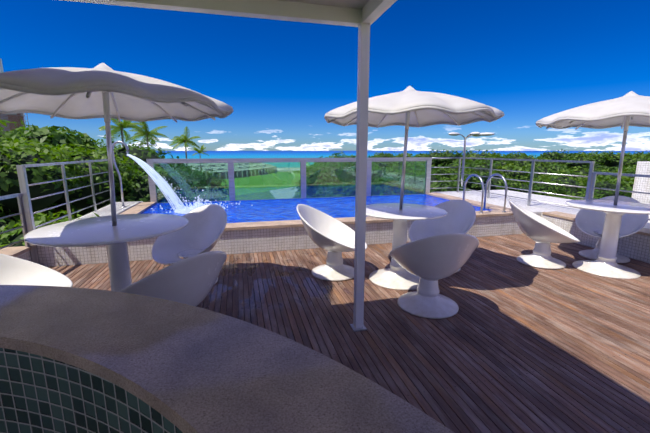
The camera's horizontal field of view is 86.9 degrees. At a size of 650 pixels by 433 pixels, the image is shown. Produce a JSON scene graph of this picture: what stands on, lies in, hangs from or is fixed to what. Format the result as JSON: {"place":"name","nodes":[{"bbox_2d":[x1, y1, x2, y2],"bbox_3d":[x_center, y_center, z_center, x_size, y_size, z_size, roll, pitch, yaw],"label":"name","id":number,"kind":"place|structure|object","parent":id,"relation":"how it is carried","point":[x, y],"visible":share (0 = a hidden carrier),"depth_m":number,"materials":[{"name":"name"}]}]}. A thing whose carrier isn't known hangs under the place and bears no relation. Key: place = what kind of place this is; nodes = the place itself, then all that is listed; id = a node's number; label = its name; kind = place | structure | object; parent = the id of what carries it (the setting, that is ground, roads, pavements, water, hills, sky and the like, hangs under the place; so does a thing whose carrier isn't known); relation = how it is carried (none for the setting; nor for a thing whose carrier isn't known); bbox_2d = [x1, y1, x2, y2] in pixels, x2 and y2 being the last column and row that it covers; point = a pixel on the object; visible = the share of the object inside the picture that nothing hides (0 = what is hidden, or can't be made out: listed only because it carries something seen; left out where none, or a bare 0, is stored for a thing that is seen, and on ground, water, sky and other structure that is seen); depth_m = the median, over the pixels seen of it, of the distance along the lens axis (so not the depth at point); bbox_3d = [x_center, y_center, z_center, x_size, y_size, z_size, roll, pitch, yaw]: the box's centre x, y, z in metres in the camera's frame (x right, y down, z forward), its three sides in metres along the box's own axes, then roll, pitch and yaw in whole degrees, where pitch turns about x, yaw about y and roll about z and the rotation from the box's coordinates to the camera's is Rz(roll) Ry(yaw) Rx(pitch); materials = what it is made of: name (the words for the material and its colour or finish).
{"place":"outdoors","nodes":[
{"label":"outdoors","id":0,"kind":"place"},
{"bbox_2d":[0,204,99,247],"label":"tree","id":1,"kind":"object","parent":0,"point":[40,218],"depth_m":5.89,"materials":[{"name":"green plant"}]},
{"bbox_2d":[0,118,101,211],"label":"tree","id":2,"kind":"object","parent":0,"point":[61,136],"depth_m":10.99,"materials":[{"name":"green plant"}]},
{"bbox_2d":[0,125,141,224],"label":"tree","id":3,"kind":"object","parent":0,"point":[51,155],"depth_m":7.30,"materials":[{"name":"green plant"}]},
{"bbox_2d":[33,134,178,219],"bbox_3d":[-6.336,3.838,12.004,6.326,13.080,6.445,-3,11,-14],"label":"tree","id":4,"kind":"object","parent":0,"point":[159,152],"depth_m":9.21,"materials":[{"name":"green plant"}]},
{"bbox_2d":[210,254,294,339],"bbox_3d":[-1.000,1.645,0.595,13.000,0.270,9.500,-3,11,-14],"label":"deck subfloor","id":5,"kind":"object","parent":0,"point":[248,292],"depth_m":3.84,"materials":[{"name":"black wood"}]},
{"bbox_2d":[0,246,31,261],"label":"ledge","id":6,"kind":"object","parent":5,"relation":"on","point":[22,252],"depth_m":4.42,"materials":[{"name":"white tile"}]},
{"bbox_2d":[48,234,649,432],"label":"deck boards","id":7,"kind":"object","parent":5,"relation":"on","point":[513,345],"visible":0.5,"depth_m":3.03,"materials":[{"name":"brown wood"}]},
{"bbox_2d":[0,253,72,286],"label":"chair","id":8,"kind":"object","parent":7,"relation":"on","point":[15,271],"visible":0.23,"depth_m":3.05,"materials":[{"name":"white plastic"}]},
{"bbox_2d":[24,214,188,291],"bbox_3d":[-1.889,0.524,3.165,1.240,0.900,1.240,-3,11,-14],"label":"table","id":9,"kind":"object","parent":7,"relation":"on","point":[95,231],"visible":0.58,"depth_m":3.01,"materials":[{"name":"white plastic"}]},
{"bbox_2d":[0,63,232,225],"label":"table umbrella","id":10,"kind":"object","parent":9,"relation":"on","point":[104,91],"visible":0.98,"depth_m":2.92,"materials":[{"name":"white fabric"}]},
{"bbox_2d":[118,251,226,305],"bbox_3d":[-1.182,0.634,2.665,0.900,0.893,0.814,8,14,37],"label":"chair","id":11,"kind":"object","parent":7,"relation":"on","point":[191,280],"visible":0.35,"depth_m":2.32,"materials":[{"name":"white plastic"}]},
{"bbox_2d":[151,204,226,283],"bbox_3d":[-1.585,0.361,4.082,0.814,0.893,0.900,4,12,21],"label":"chair","id":12,"kind":"object","parent":7,"relation":"on","point":[202,231],"visible":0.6,"depth_m":4.25,"materials":[{"name":"white plastic"}]},
{"bbox_2d":[0,285,453,432],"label":"bar counter","id":13,"kind":"object","parent":7,"relation":"on","point":[78,360],"visible":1,"depth_m":0.87,"materials":[{"name":"stone"}]},
{"bbox_2d":[62,0,396,331],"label":"pergola roof","id":14,"kind":"structure","parent":7,"relation":"on","point":[362,15],"depth_m":2.52,"materials":[{"name":"white paint"}]},
{"bbox_2d":[0,157,649,263],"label":"side railings","id":15,"kind":"object","parent":7,"relation":"on","point":[24,199],"visible":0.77,"depth_m":5.73,"materials":[{"name":"silver metal"}]},
{"bbox_2d":[297,204,366,280],"bbox_3d":[0.090,0.303,4.379,0.900,0.893,0.814,3,11,16],"label":"chair","id":16,"kind":"object","parent":7,"relation":"on","point":[334,237],"visible":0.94,"depth_m":4.36,"materials":[{"name":"white plastic"}]},
{"bbox_2d":[366,203,447,289],"bbox_3d":[0.905,0.344,4.177,1.060,0.870,1.060,-3,11,-14],"label":"table","id":17,"kind":"object","parent":7,"relation":"on","point":[395,276],"visible":0.85,"depth_m":4.07,"materials":[{"name":"white plastic"}]},
{"bbox_2d":[324,86,504,209],"bbox_3d":[0.959,-0.774,4.016,1.979,1.430,1.912,-3,11,-14],"label":"table umbrella","id":18,"kind":"object","parent":17,"relation":"on","point":[408,107],"visible":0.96,"depth_m":3.55,"materials":[{"name":"white fabric"}]},
{"bbox_2d":[389,233,478,318],"bbox_3d":[1.053,0.490,3.408,0.814,0.893,0.900,-1,11,-4],"label":"chair","id":19,"kind":"object","parent":7,"relation":"on","point":[430,261],"visible":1,"depth_m":3.17,"materials":[{"name":"white plastic"}]},
{"bbox_2d":[409,199,475,272],"bbox_3d":[1.564,0.254,4.637,0.900,0.893,0.814,-9,14,-38],"label":"chair","id":20,"kind":"object","parent":7,"relation":"on","point":[460,217],"visible":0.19,"depth_m":4.81,"materials":[{"name":"white plastic"}]},
{"bbox_2d":[508,199,579,268],"bbox_3d":[3.026,0.222,4.800,0.900,0.893,0.814,5,12,24],"label":"chair","id":21,"kind":"object","parent":7,"relation":"on","point":[543,233],"visible":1,"depth_m":4.70,"materials":[{"name":"white plastic"}]},
{"bbox_2d":[565,200,649,278],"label":"table","id":22,"kind":"object","parent":7,"relation":"on","point":[604,264],"visible":1,"depth_m":4.44,"materials":[{"name":"white plastic"}]},
{"bbox_2d":[535,91,649,204],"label":"table umbrella","id":23,"kind":"object","parent":22,"relation":"on","point":[630,108],"visible":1,"depth_m":4.15,"materials":[{"name":"white fabric"}]},
{"bbox_2d":[575,196,648,262],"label":"chair","id":24,"kind":"object","parent":7,"relation":"on","point":[589,222],"visible":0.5,"depth_m":5.11,"materials":[{"name":"white plastic"}]},
{"bbox_2d":[0,0,649,150],"label":"sky","id":25,"kind":"structure","parent":0,"point":[530,61],"materials":[{"name":"blue"}]},
{"bbox_2d":[319,153,355,157],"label":"tree","id":26,"kind":"object","parent":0,"point":[339,156],"depth_m":46.27,"materials":[{"name":"green plant"}]},
{"bbox_2d":[330,151,353,157],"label":"tree","id":27,"kind":"object","parent":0,"point":[351,156],"depth_m":38.15,"materials":[{"name":"green plant"}]},
{"bbox_2d":[368,151,412,160],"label":"tree","id":28,"kind":"object","parent":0,"point":[388,155],"depth_m":47.27,"materials":[{"name":"green plant"}]},
{"bbox_2d":[156,151,649,161],"bbox_3d":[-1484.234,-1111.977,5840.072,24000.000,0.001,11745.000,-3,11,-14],"label":"sea","id":29,"kind":"structure","parent":0,"point":[261,154],"depth_m":1416.45,"materials":[{"name":"liquid"}]},
{"bbox_2d":[414,149,467,166],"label":"tree","id":30,"kind":"object","parent":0,"point":[439,155],"depth_m":48.01,"materials":[{"name":"green plant"}]},
{"bbox_2d":[431,164,452,179],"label":"tree","id":31,"kind":"object","parent":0,"point":[446,170],"depth_m":33.44,"materials":[{"name":"green plant"}]},
{"bbox_2d":[430,168,470,192],"bbox_3d":[7.766,1.722,27.885,8.170,11.239,9.157,-3,11,-14],"label":"tree","id":32,"kind":"object","parent":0,"point":[449,181],"depth_m":24.64,"materials":[{"name":"green plant"}]},
{"bbox_2d":[440,160,472,178],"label":"tree","id":33,"kind":"object","parent":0,"point":[454,163],"depth_m":40.89,"materials":[{"name":"green plant"}]},
{"bbox_2d":[450,154,512,167],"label":"tree","id":34,"kind":"object","parent":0,"point":[481,160],"depth_m":43.61,"materials":[{"name":"green plant"}]},
{"bbox_2d":[458,150,514,164],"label":"tree","id":35,"kind":"object","parent":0,"point":[486,153],"depth_m":49.98,"materials":[{"name":"green plant"}]},
{"bbox_2d":[448,159,537,190],"bbox_3d":[15.880,0.123,34.669,9.228,11.810,9.372,-3,11,-14],"label":"tree","id":36,"kind":"object","parent":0,"point":[454,175],"depth_m":31.89,"materials":[{"name":"green plant"}]},
{"bbox_2d":[459,171,540,194],"bbox_3d":[14.320,1.521,29.637,6.168,10.970,6.733,-3,11,-14],"label":"tree","id":37,"kind":"object","parent":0,"point":[518,184],"depth_m":26.82,"materials":[{"name":"green plant"}]},
{"bbox_2d":[507,151,556,168],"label":"tree","id":38,"kind":"object","parent":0,"point":[522,155],"depth_m":50.73,"materials":[{"name":"green plant"}]},
{"bbox_2d":[524,162,572,175],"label":"tree","id":39,"kind":"object","parent":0,"point":[537,169],"depth_m":44.53,"materials":[{"name":"green plant"}]},
{"bbox_2d":[534,171,576,181],"bbox_3d":[22.238,0.388,36.733,7.296,10.515,8.637,-3,11,-14],"label":"tree","id":40,"kind":"object","parent":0,"point":[545,175],"depth_m":35.46,"materials":[{"name":"green plant"}]},
{"bbox_2d":[539,149,585,165],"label":"tree","id":41,"kind":"object","parent":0,"point":[543,156],"depth_m":53.93,"materials":[{"name":"green plant"}]},
{"bbox_2d":[544,193,595,199],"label":"tree","id":42,"kind":"object","parent":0,"point":[568,198],"depth_m":21.48,"materials":[{"name":"green plant"}]},
{"bbox_2d":[548,166,608,179],"bbox_3d":[28.470,-0.148,38.351,8.143,10.953,7.546,-3,11,-14],"label":"tree","id":43,"kind":"object","parent":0,"point":[567,171],"depth_m":36.66,"materials":[{"name":"green plant"}]},
{"bbox_2d":[528,170,632,199],"bbox_3d":[20.599,1.578,29.290,8.873,10.992,8.714,-3,11,-14],"label":"tree","id":44,"kind":"object","parent":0,"point":[547,179],"depth_m":26.89,"materials":[{"name":"green plant"}]},
{"bbox_2d":[561,151,625,171],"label":"tree","id":45,"kind":"object","parent":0,"point":[592,158],"depth_m":44.02,"materials":[{"name":"green plant"}]},
{"bbox_2d":[573,151,624,157],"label":"tree","id":46,"kind":"object","parent":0,"point":[592,153],"depth_m":57.17,"materials":[{"name":"green plant"}]},
{"bbox_2d":[576,167,634,196],"bbox_3d":[24.825,1.025,31.709,9.068,11.162,8.187,-3,11,-14],"label":"tree","id":47,"kind":"object","parent":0,"point":[626,178],"depth_m":28.99,"materials":[{"name":"green plant"}]},
{"bbox_2d":[605,165,636,172],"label":"tree","id":48,"kind":"object","parent":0,"point":[626,168],"depth_m":39.79,"materials":[{"name":"green plant"}]},
{"bbox_2d":[610,167,635,177],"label":"tree","id":49,"kind":"object","parent":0,"point":[629,171],"depth_m":34.13,"materials":[{"name":"green plant"}]},
{"bbox_2d":[617,154,649,166],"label":"tree","id":50,"kind":"object","parent":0,"point":[633,157],"depth_m":45.12,"materials":[{"name":"green plant"}]},
{"bbox_2d":[624,150,649,157],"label":"tree","id":51,"kind":"object","parent":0,"point":[636,153],"depth_m":57.09,"materials":[{"name":"green plant"}]},
{"bbox_2d":[631,161,649,203],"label":"tiled wall","id":52,"kind":"structure","parent":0,"point":[641,184],"depth_m":7.00,"materials":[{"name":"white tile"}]},
{"label":"ground","id":53,"kind":"structure","parent":0,"visible":0},
{"bbox_2d":[0,59,28,131],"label":"building","id":54,"kind":"structure","parent":53,"relation":"on","point":[12,118],"depth_m":40.64,"materials":[{"name":"brick"}]},
{"bbox_2d":[99,118,144,147],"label":"palm","id":55,"kind":"object","parent":53,"relation":"on","point":[123,125],"depth_m":48.68,"materials":[{"name":"green plant"}]},
{"bbox_2d":[126,122,168,148],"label":"palm","id":56,"kind":"object","parent":53,"relation":"on","point":[144,131],"depth_m":55.29,"materials":[{"name":"green plant"}]},
{"bbox_2d":[170,126,200,158],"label":"palm","id":57,"kind":"object","parent":53,"relation":"on","point":[181,140],"depth_m":70.17,"materials":[{"name":"green plant"}]},
{"bbox_2d":[192,144,208,158],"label":"palm","id":58,"kind":"object","parent":53,"relation":"on","point":[201,151],"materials":[{"name":"green plant"}]},
{"bbox_2d":[37,190,649,266],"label":"pool surround","id":59,"kind":"object","parent":53,"relation":"on","point":[266,236],"visible":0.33,"depth_m":5.57,"materials":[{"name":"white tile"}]},
{"bbox_2d":[112,141,128,207],"bbox_3d":[-4.106,-0.843,6.951,0.364,1.353,0.107,2,11,11],"label":"shower pipe","id":60,"kind":"object","parent":59,"relation":"on","point":[118,172],"visible":0.96,"depth_m":6.93,"materials":[{"name":"silver metal"}]},
{"bbox_2d":[127,154,252,213],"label":"cascade water","id":61,"kind":"structure","parent":59,"relation":"on","point":[160,181],"depth_m":6.89,"materials":[{"name":"white liquid"}]},
{"bbox_2d":[146,157,431,202],"bbox_3d":[-0.539,-0.934,8.518,7.010,1.020,0.090,-3,11,-14],"label":"glass balustrade","id":62,"kind":"object","parent":59,"relation":"on","point":[223,179],"visible":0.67,"depth_m":8.38,"materials":[{"name":"glass"}]},
{"bbox_2d":[141,195,488,222],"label":"swimming pool","id":63,"kind":"structure","parent":59,"relation":"on","point":[266,210],"depth_m":7.40,"materials":[{"name":"blue liquid"}]},
{"bbox_2d":[463,173,507,213],"bbox_3d":[3.067,-0.221,6.644,0.580,1.208,0.620,-3,11,-14],"label":"pool ladder","id":64,"kind":"object","parent":59,"relation":"on","point":[486,186],"visible":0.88,"depth_m":6.45,"materials":[{"name":"silver metal"}]},
{"label":"street","id":65,"kind":"structure","parent":0,"visible":0},
{"bbox_2d":[449,132,493,185],"bbox_3d":[11.416,0.417,27.485,4.140,13.913,2.073,-7,13,-33],"label":"street lamp post","id":66,"kind":"object","parent":65,"relation":"on","point":[476,134],"visible":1,"depth_m":26.74,"materials":[{"name":"grey metal"}]}
]}

